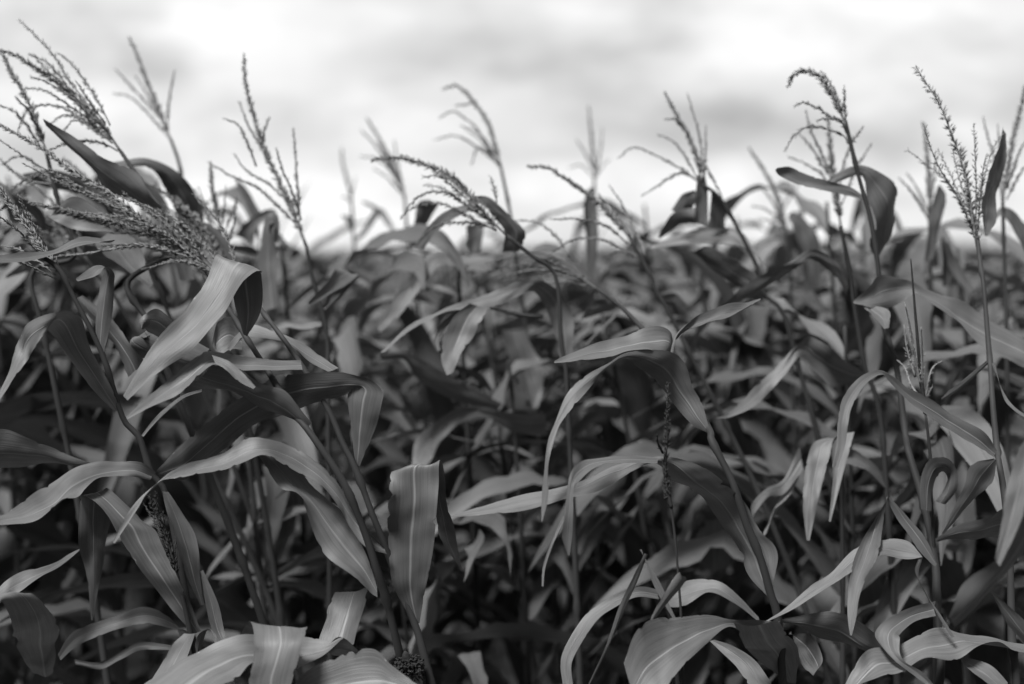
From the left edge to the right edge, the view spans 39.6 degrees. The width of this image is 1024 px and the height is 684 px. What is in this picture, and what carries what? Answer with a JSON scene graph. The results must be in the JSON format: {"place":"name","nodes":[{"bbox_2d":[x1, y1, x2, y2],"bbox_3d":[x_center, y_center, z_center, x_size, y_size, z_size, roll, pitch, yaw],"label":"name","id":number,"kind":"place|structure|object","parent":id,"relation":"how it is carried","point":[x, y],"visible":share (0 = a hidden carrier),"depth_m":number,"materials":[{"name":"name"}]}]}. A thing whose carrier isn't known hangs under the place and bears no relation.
{"place":"outdoors","nodes":[
{"label":"outdoors","id":0,"kind":"place"},
{"bbox_2d":[0,242,1020,683],"bbox_3d":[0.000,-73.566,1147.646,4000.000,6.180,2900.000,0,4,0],"label":"ground","id":1,"kind":"structure","parent":0,"point":[136,662],"depth_m":6.01,"materials":[{"name":"soil"}]},
{"bbox_2d":[0,186,38,683],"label":"corn plant","id":2,"kind":"object","parent":1,"relation":"on","point":[9,305],"visible":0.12,"depth_m":3.86,"materials":[{"name":"grey plant"}]},
{"bbox_2d":[0,372,73,673],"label":"corn plant","id":3,"kind":"object","parent":1,"relation":"on","point":[38,473],"visible":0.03,"depth_m":4.12,"materials":[{"name":"grey plant"}]},
{"bbox_2d":[0,429,89,683],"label":"corn plant","id":4,"kind":"object","parent":1,"relation":"on","point":[35,628],"visible":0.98,"depth_m":1.98,"materials":[{"name":"grey plant"}]},
{"bbox_2d":[0,288,104,666],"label":"corn plant","id":5,"kind":"object","parent":1,"relation":"on","point":[20,495],"visible":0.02,"depth_m":3.87,"materials":[{"name":"grey plant"}]},
{"bbox_2d":[0,54,111,683],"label":"corn plant","id":6,"kind":"object","parent":1,"relation":"on","point":[35,211],"visible":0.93,"depth_m":2.35,"materials":[{"name":"grey plant"}]},
{"bbox_2d":[0,176,113,683],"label":"corn plant","id":7,"kind":"object","parent":1,"relation":"on","point":[9,344],"visible":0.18,"depth_m":3.51,"materials":[{"name":"grey plant"}]},
{"bbox_2d":[0,203,126,683],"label":"corn plant","id":8,"kind":"object","parent":1,"relation":"on","point":[8,676],"visible":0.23,"depth_m":3.38,"materials":[{"name":"grey plant"}]},
{"bbox_2d":[0,390,136,683],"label":"corn plant","id":9,"kind":"object","parent":1,"relation":"on","point":[9,648],"visible":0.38,"depth_m":2.87,"materials":[{"name":"grey plant"}]},
{"bbox_2d":[0,207,195,683],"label":"corn plant","id":10,"kind":"object","parent":1,"relation":"on","point":[127,492],"visible":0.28,"depth_m":3.20,"materials":[{"name":"grey plant"}]},
{"bbox_2d":[0,186,208,655],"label":"corn plant","id":11,"kind":"object","parent":1,"relation":"on","point":[66,330],"visible":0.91,"depth_m":2.03,"materials":[{"name":"grey plant"}]},
{"bbox_2d":[0,179,238,683],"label":"corn plant","id":12,"kind":"object","parent":1,"relation":"on","point":[46,557],"visible":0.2,"depth_m":3.27,"materials":[{"name":"grey plant"}]},
{"bbox_2d":[0,272,247,683],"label":"corn plant","id":13,"kind":"object","parent":1,"relation":"on","point":[145,295],"visible":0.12,"depth_m":3.47,"materials":[{"name":"grey plant"}]},
{"bbox_2d":[0,19,267,624],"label":"corn plant","id":14,"kind":"object","parent":1,"relation":"on","point":[115,178],"visible":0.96,"depth_m":2.26,"materials":[{"name":"grey plant"}]},
{"bbox_2d":[58,607,216,668],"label":"corn plant","id":15,"kind":"object","parent":1,"relation":"on","point":[135,616],"visible":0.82,"depth_m":2.10,"materials":[{"name":"grey plant"}]},
{"bbox_2d":[0,166,300,680],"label":"corn plant","id":16,"kind":"object","parent":1,"relation":"on","point":[12,238],"visible":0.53,"depth_m":2.57,"materials":[{"name":"grey plant"}]},
{"bbox_2d":[78,488,224,654],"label":"corn plant","id":17,"kind":"object","parent":1,"relation":"on","point":[102,509],"visible":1,"depth_m":1.99,"materials":[{"name":"grey plant"}]},
{"bbox_2d":[3,155,302,674],"bbox_3d":[-0.611,0.564,2.665,0.658,1.819,0.104,0,4,0],"label":"corn plant","id":18,"kind":"object","parent":1,"relation":"on","point":[99,258],"visible":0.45,"depth_m":2.60,"materials":[{"name":"grey plant"}]},
{"bbox_2d":[0,215,311,672],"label":"corn plant","id":19,"kind":"object","parent":1,"relation":"on","point":[205,422],"visible":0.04,"depth_m":4.22,"materials":[{"name":"grey plant"}]},
{"bbox_2d":[0,423,326,663],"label":"corn plant","id":20,"kind":"object","parent":1,"relation":"on","point":[234,606],"visible":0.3,"depth_m":2.71,"materials":[{"name":"grey plant"}]},
{"bbox_2d":[0,166,387,683],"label":"corn plant","id":21,"kind":"object","parent":1,"relation":"on","point":[115,441],"visible":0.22,"depth_m":3.06,"materials":[{"name":"grey plant"}]},
{"bbox_2d":[30,181,367,546],"bbox_3d":[-1.132,0.375,4.894,1.355,1.876,0.512,-1,4,-11],"label":"corn plant","id":22,"kind":"object","parent":1,"relation":"on","point":[297,254],"visible":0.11,"depth_m":4.89,"materials":[{"name":"grey plant"}]},
{"bbox_2d":[113,35,295,682],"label":"corn plant","id":23,"kind":"object","parent":1,"relation":"on","point":[175,183],"visible":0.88,"depth_m":2.89,"materials":[{"name":"grey plant"}]},
{"bbox_2d":[0,123,424,683],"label":"corn plant","id":24,"kind":"object","parent":1,"relation":"on","point":[337,531],"visible":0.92,"depth_m":1.95,"materials":[{"name":"grey plant"}]},
{"bbox_2d":[144,183,284,625],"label":"corn plant","id":25,"kind":"object","parent":1,"relation":"on","point":[213,235],"visible":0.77,"depth_m":2.46,"materials":[{"name":"grey plant"}]},
{"bbox_2d":[123,263,332,545],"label":"corn plant","id":26,"kind":"object","parent":1,"relation":"on","point":[306,280],"visible":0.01,"depth_m":5.17,"materials":[{"name":"grey plant"}]},
{"bbox_2d":[187,161,279,623],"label":"corn plant","id":27,"kind":"object","parent":1,"relation":"on","point":[268,254],"visible":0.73,"depth_m":2.60,"materials":[{"name":"grey plant"}]},
{"bbox_2d":[13,298,469,669],"bbox_3d":[-0.776,0.619,3.963,1.401,1.508,0.559,-1,4,-19],"label":"corn plant","id":28,"kind":"object","parent":1,"relation":"on","point":[311,409],"visible":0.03,"depth_m":3.94,"materials":[{"name":"grey plant"}]},
{"bbox_2d":[27,177,461,683],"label":"corn plant","id":29,"kind":"object","parent":1,"relation":"on","point":[417,504],"visible":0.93,"depth_m":1.98,"materials":[{"name":"grey plant"}]},
{"bbox_2d":[0,318,497,679],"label":"corn plant","id":30,"kind":"object","parent":1,"relation":"on","point":[374,488],"visible":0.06,"depth_m":3.58,"materials":[{"name":"grey plant"}]},
{"bbox_2d":[148,260,400,602],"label":"corn plant","id":31,"kind":"object","parent":1,"relation":"on","point":[271,313],"visible":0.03,"depth_m":4.57,"materials":[{"name":"grey plant"}]},
{"bbox_2d":[0,223,557,683],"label":"corn plant","id":32,"kind":"object","parent":1,"relation":"on","point":[346,351],"visible":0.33,"depth_m":2.92,"materials":[{"name":"grey plant"}]},
{"bbox_2d":[145,587,415,683],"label":"corn plant","id":33,"kind":"object","parent":1,"relation":"on","point":[276,654],"visible":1,"depth_m":1.84,"materials":[{"name":"grey plant"}]},
{"bbox_2d":[206,53,410,660],"bbox_3d":[-0.367,0.485,2.536,0.364,1.993,0.205,0,4,0],"label":"corn plant","id":34,"kind":"object","parent":1,"relation":"on","point":[343,280],"visible":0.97,"depth_m":2.50,"materials":[{"name":"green plant"}]},
{"bbox_2d":[223,232,394,496],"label":"corn plant","id":35,"kind":"object","parent":1,"relation":"on","point":[300,303],"visible":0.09,"depth_m":5.95,"materials":[{"name":"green plant"}]},
{"bbox_2d":[144,341,501,673],"bbox_3d":[-0.527,0.632,4.228,1.313,1.447,0.506,-2,4,-25],"label":"corn plant","id":36,"kind":"object","parent":1,"relation":"on","point":[394,427],"visible":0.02,"depth_m":3.98,"materials":[{"name":"grey plant"}]},
{"bbox_2d":[209,315,497,591],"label":"corn plant","id":37,"kind":"object","parent":1,"relation":"on","point":[399,381],"visible":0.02,"depth_m":4.59,"materials":[{"name":"grey plant"}]},
{"bbox_2d":[340,147,394,371],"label":"corn plant","id":38,"kind":"object","parent":1,"relation":"on","point":[382,214],"visible":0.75,"depth_m":3.80,"materials":[{"name":"grey plant"}]},
{"bbox_2d":[58,505,677,683],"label":"corn plant","id":39,"kind":"object","parent":1,"relation":"on","point":[432,608],"visible":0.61,"depth_m":2.66,"materials":[{"name":"grey plant"}]},
{"bbox_2d":[215,299,523,666],"bbox_3d":[-0.468,0.639,3.532,0.640,1.520,1.294,-2,4,-29],"label":"corn plant","id":40,"kind":"object","parent":1,"relation":"on","point":[379,475],"visible":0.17,"depth_m":3.52,"materials":[{"name":"grey plant"}]},
{"bbox_2d":[360,117,432,564],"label":"corn plant","id":41,"kind":"object","parent":1,"relation":"on","point":[392,169],"visible":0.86,"depth_m":3.40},
{"bbox_2d":[156,242,643,683],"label":"corn plant","id":42,"kind":"object","parent":1,"relation":"on","point":[425,349],"visible":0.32,"depth_m":3.22,"materials":[{"name":"grey plant"}]},
{"bbox_2d":[254,299,552,633],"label":"corn plant","id":43,"kind":"object","parent":1,"relation":"on","point":[400,429],"visible":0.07,"depth_m":4.60,"materials":[{"name":"grey plant"}]},
{"bbox_2d":[299,237,558,683],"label":"corn plant","id":44,"kind":"object","parent":1,"relation":"on","point":[481,560],"visible":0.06,"depth_m":5.05,"materials":[{"name":"grey plant"}]},
{"bbox_2d":[210,221,650,683],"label":"corn plant","id":45,"kind":"object","parent":1,"relation":"on","point":[480,349],"visible":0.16,"depth_m":4.01,"materials":[{"name":"grey plant"}]},
{"bbox_2d":[395,251,494,662],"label":"corn plant","id":46,"kind":"object","parent":1,"relation":"on","point":[433,261],"visible":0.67,"depth_m":2.80,"materials":[{"name":"grey plant"}]},
{"bbox_2d":[380,329,547,683],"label":"corn plant","id":47,"kind":"object","parent":1,"relation":"on","point":[518,345],"visible":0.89,"depth_m":2.74,"materials":[{"name":"grey plant"}]},
{"bbox_2d":[284,287,662,683],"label":"corn plant","id":48,"kind":"object","parent":1,"relation":"on","point":[484,468],"visible":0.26,"depth_m":3.54,"materials":[{"name":"grey plant"}]},
{"bbox_2d":[371,154,583,683],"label":"corn plant","id":49,"kind":"object","parent":1,"relation":"on","point":[464,321],"visible":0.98,"depth_m":2.41,"materials":[{"name":"grey plant"}]},
{"bbox_2d":[162,250,805,683],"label":"corn plant","id":50,"kind":"object","parent":1,"relation":"on","point":[342,410],"visible":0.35,"depth_m":3.11,"materials":[{"name":"grey plant"}]},
{"bbox_2d":[368,230,617,464],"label":"corn plant","id":51,"kind":"object","parent":1,"relation":"on","point":[429,307],"visible":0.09,"depth_m":5.94,"materials":[{"name":"grey plant"}]},
{"bbox_2d":[194,397,794,683],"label":"corn plant","id":52,"kind":"object","parent":1,"relation":"on","point":[554,575],"visible":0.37,"depth_m":2.84,"materials":[{"name":"grey plant"}]},
{"bbox_2d":[386,284,603,683],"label":"corn plant","id":53,"kind":"object","parent":1,"relation":"on","point":[548,397],"visible":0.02,"depth_m":5.17,"materials":[{"name":"grey plant"}]},
{"bbox_2d":[433,83,562,683],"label":"corn plant","id":54,"kind":"object","parent":1,"relation":"on","point":[494,151],"visible":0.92,"depth_m":3.00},
{"bbox_2d":[340,245,697,624],"bbox_3d":[0.005,0.489,4.724,1.276,1.671,0.482,0,4,-8],"label":"corn plant","id":55,"kind":"object","parent":1,"relation":"on","point":[480,358],"visible":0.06,"depth_m":4.64,"materials":[{"name":"grey plant"}]},
{"bbox_2d":[454,328,590,683],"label":"corn plant","id":56,"kind":"object","parent":1,"relation":"on","point":[533,576],"visible":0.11,"depth_m":4.13,"materials":[{"name":"grey plant"}]},
{"bbox_2d":[387,290,704,633],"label":"corn plant","id":57,"kind":"object","parent":1,"relation":"on","point":[616,296],"visible":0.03,"depth_m":4.69,"materials":[{"name":"grey plant"}]},
{"bbox_2d":[99,247,1023,387],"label":"corn field","id":58,"kind":"structure","parent":1,"relation":"on","point":[372,266],"depth_m":12.98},
{"bbox_2d":[325,282,834,683],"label":"corn plant","id":59,"kind":"object","parent":1,"relation":"on","point":[465,527],"visible":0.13,"depth_m":3.66,"materials":[{"name":"grey plant"}]},
{"bbox_2d":[568,106,608,668],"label":"corn plant","id":60,"kind":"object","parent":1,"relation":"on","point":[594,165],"visible":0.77,"depth_m":3.60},
{"bbox_2d":[316,313,879,683],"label":"corn plant","id":61,"kind":"object","parent":1,"relation":"on","point":[696,668],"visible":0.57,"depth_m":2.82,"materials":[{"name":"grey plant"}]},
{"bbox_2d":[387,330,832,683],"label":"corn plant","id":62,"kind":"object","parent":1,"relation":"on","point":[637,389],"visible":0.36,"depth_m":3.03,"materials":[{"name":"grey plant"}]},
{"bbox_2d":[460,184,797,683],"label":"corn plant","id":63,"kind":"object","parent":1,"relation":"on","point":[682,491],"visible":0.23,"depth_m":4.06,"materials":[{"name":"grey plant"}]},
{"bbox_2d":[470,210,791,646],"bbox_3d":[0.337,0.444,4.628,0.650,1.774,1.152,-3,5,-39],"label":"corn plant","id":64,"kind":"object","parent":1,"relation":"on","point":[666,284],"visible":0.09,"depth_m":4.73,"materials":[{"name":"grey plant"}]},
{"bbox_2d":[472,247,789,530],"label":"corn plant","id":65,"kind":"object","parent":1,"relation":"on","point":[612,287],"visible":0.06,"depth_m":5.16,"materials":[{"name":"grey plant"}]},
{"bbox_2d":[589,381,686,683],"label":"corn plant","id":66,"kind":"object","parent":1,"relation":"on","point":[674,586],"visible":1,"depth_m":1.90,"materials":[{"name":"grey plant"}]},
{"bbox_2d":[512,269,799,683],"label":"corn plant","id":67,"kind":"object","parent":1,"relation":"on","point":[755,321],"visible":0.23,"depth_m":3.29,"materials":[{"name":"grey plant"}]},
{"bbox_2d":[610,228,709,683],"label":"corn plant","id":68,"kind":"object","parent":1,"relation":"on","point":[686,264],"visible":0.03,"depth_m":5.22,"materials":[{"name":"grey plant"}]},
{"bbox_2d":[539,221,807,578],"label":"corn plant","id":69,"kind":"object","parent":1,"relation":"on","point":[641,279],"visible":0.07,"depth_m":4.50,"materials":[{"name":"grey plant"}]},
{"bbox_2d":[515,164,833,683],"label":"corn plant","id":70,"kind":"object","parent":1,"relation":"on","point":[677,303],"visible":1,"depth_m":2.52,"materials":[{"name":"grey plant"}]},
{"bbox_2d":[560,579,822,683],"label":"corn plant","id":71,"kind":"object","parent":1,"relation":"on","point":[752,671],"visible":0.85,"depth_m":2.04,"materials":[{"name":"grey plant"}]},
{"bbox_2d":[451,250,953,683],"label":"corn plant","id":72,"kind":"object","parent":1,"relation":"on","point":[662,650],"visible":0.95,"depth_m":1.99,"materials":[{"name":"grey plant"}]},
{"bbox_2d":[429,224,996,683],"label":"corn plant","id":73,"kind":"object","parent":1,"relation":"on","point":[659,540],"visible":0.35,"depth_m":3.28,"materials":[{"name":"grey plant"}]},
{"bbox_2d":[531,209,943,683],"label":"corn plant","id":74,"kind":"object","parent":1,"relation":"on","point":[780,255],"visible":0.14,"depth_m":4.06,"materials":[{"name":"grey plant"}]},
{"bbox_2d":[617,91,874,683],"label":"corn plant","id":75,"kind":"object","parent":1,"relation":"on","point":[714,259],"visible":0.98,"depth_m":2.60,"materials":[{"name":"grey plant"}]},
{"bbox_2d":[528,297,1023,683],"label":"corn plant","id":76,"kind":"object","parent":1,"relation":"on","point":[692,551],"visible":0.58,"depth_m":2.61,"materials":[{"name":"grey plant"}]},
{"bbox_2d":[530,181,1023,683],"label":"corn plant","id":77,"kind":"object","parent":1,"relation":"on","point":[778,457],"visible":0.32,"depth_m":3.12,"materials":[{"name":"grey plant"}]},
{"bbox_2d":[740,147,825,683],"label":"corn plant","id":78,"kind":"object","parent":1,"relation":"on","point":[805,234],"visible":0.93,"depth_m":3.10,"materials":[{"name":"grey plant"}]},
{"bbox_2d":[582,242,983,683],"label":"corn plant","id":79,"kind":"object","parent":1,"relation":"on","point":[863,283],"visible":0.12,"depth_m":3.58,"materials":[{"name":"grey plant"}]},
{"bbox_2d":[697,432,884,683],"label":"corn plant","id":80,"kind":"object","parent":1,"relation":"on","point":[715,559],"visible":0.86,"depth_m":2.30,"materials":[{"name":"grey plant"}]},
{"bbox_2d":[679,224,902,578],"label":"corn plant","id":81,"kind":"object","parent":1,"relation":"on","point":[784,285],"visible":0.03,"depth_m":5.11,"materials":[{"name":"grey plant"}]},
{"bbox_2d":[690,293,949,581],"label":"corn plant","id":82,"kind":"object","parent":1,"relation":"on","point":[777,336],"visible":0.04,"depth_m":4.34,"materials":[{"name":"grey plant"}]},
{"bbox_2d":[788,230,870,443],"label":"corn plant","id":83,"kind":"object","parent":1,"relation":"on","point":[834,238],"visible":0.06,"depth_m":5.72,"materials":[{"name":"grey plant"}]},
{"bbox_2d":[672,198,1023,638],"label":"corn plant","id":84,"kind":"object","parent":1,"relation":"on","point":[868,260],"visible":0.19,"depth_m":3.83,"materials":[{"name":"grey plant"}]},
{"bbox_2d":[773,228,947,543],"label":"corn plant","id":85,"kind":"object","parent":1,"relation":"on","point":[842,319],"visible":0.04,"depth_m":5.05,"materials":[{"name":"grey plant"}]},
{"bbox_2d":[763,236,971,678],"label":"corn plant","id":86,"kind":"object","parent":1,"relation":"on","point":[943,317],"visible":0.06,"depth_m":3.90,"materials":[{"name":"grey plant"}]},
{"bbox_2d":[717,108,1023,683],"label":"corn plant","id":87,"kind":"object","parent":1,"relation":"on","point":[829,365],"visible":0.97,"depth_m":2.39,"materials":[{"name":"grey plant"}]},
{"bbox_2d":[769,385,975,683],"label":"corn plant","id":88,"kind":"object","parent":1,"relation":"on","point":[956,570],"visible":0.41,"depth_m":2.68,"materials":[{"name":"grey plant"}]},
{"bbox_2d":[723,227,1023,683],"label":"corn plant","id":89,"kind":"object","parent":1,"relation":"on","point":[993,656],"visible":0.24,"depth_m":3.12,"materials":[{"name":"grey plant"}]},
{"bbox_2d":[733,221,1023,683],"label":"corn plant","id":90,"kind":"object","parent":1,"relation":"on","point":[826,526],"visible":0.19,"depth_m":3.20,"materials":[{"name":"grey plant"}]},
{"bbox_2d":[774,263,999,683],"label":"corn plant","id":91,"kind":"object","parent":1,"relation":"on","point":[945,366],"visible":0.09,"depth_m":3.54,"materials":[{"name":"grey plant"}]},
{"bbox_2d":[782,67,1023,683],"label":"corn plant","id":92,"kind":"object","parent":1,"relation":"on","point":[886,652],"visible":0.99,"depth_m":2.00,"materials":[{"name":"grey plant"}]},
{"bbox_2d":[809,250,1023,675],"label":"corn plant","id":93,"kind":"object","parent":1,"relation":"on","point":[1015,426],"visible":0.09,"depth_m":3.70,"materials":[{"name":"grey plant"}]},
{"bbox_2d":[813,248,1023,611],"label":"corn plant","id":94,"kind":"object","parent":1,"relation":"on","point":[1018,269],"visible":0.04,"depth_m":4.45,"materials":[{"name":"grey plant"}]},
{"bbox_2d":[820,365,1023,683],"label":"corn plant","id":95,"kind":"object","parent":1,"relation":"on","point":[992,623],"visible":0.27,"depth_m":2.93,"materials":[{"name":"grey plant"}]},
{"bbox_2d":[823,222,1023,615],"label":"corn plant","id":96,"kind":"object","parent":1,"relation":"on","point":[971,256],"visible":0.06,"depth_m":5.24,"materials":[{"name":"grey plant"}]},
{"bbox_2d":[897,259,957,683],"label":"corn plant","id":97,"kind":"object","parent":1,"relation":"on","point":[934,468],"visible":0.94,"depth_m":2.11,"materials":[{"name":"grey plant"}]},
{"bbox_2d":[832,65,1023,683],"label":"corn plant","id":98,"kind":"object","parent":1,"relation":"on","point":[980,476],"visible":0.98,"depth_m":2.04,"materials":[{"name":"grey plant"}]},
{"bbox_2d":[836,252,1023,676],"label":"corn plant","id":99,"kind":"object","parent":1,"relation":"on","point":[1019,610],"visible":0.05,"depth_m":4.16,"materials":[{"name":"grey plant"}]},
{"bbox_2d":[898,121,975,681],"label":"corn plant","id":100,"kind":"object","parent":1,"relation":"on","point":[951,263],"visible":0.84,"depth_m":2.80,"materials":[{"name":"grey plant"}]},
{"bbox_2d":[879,394,1023,683],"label":"corn plant","id":101,"kind":"object","parent":1,"relation":"on","point":[979,556],"visible":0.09,"depth_m":3.15,"materials":[{"name":"grey plant"}]},
{"bbox_2d":[949,442,1023,642],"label":"corn plant","id":102,"kind":"object","parent":1,"relation":"on","point":[975,588],"visible":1,"depth_m":1.70,"materials":[{"name":"grey plant"}]},
{"bbox_2d":[958,255,1023,306],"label":"corn plant","id":103,"kind":"object","parent":1,"relation":"on","point":[1019,301],"visible":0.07,"depth_m":5.41,"materials":[{"name":"grey plant"}]},
{"bbox_2d":[969,256,1023,497],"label":"corn plant","id":104,"kind":"object","parent":1,"relation":"on","point":[1013,452],"visible":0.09,"depth_m":4.52,"materials":[{"name":"grey plant"}]},
{"bbox_2d":[983,84,1023,683],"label":"corn plant","id":105,"kind":"object","parent":1,"relation":"on","point":[1013,219],"visible":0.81,"depth_m":2.60,"materials":[{"name":"grey plant"}]},
{"bbox_2d":[0,0,1023,250],"label":"sky","id":106,"kind":"structure","parent":0,"point":[318,68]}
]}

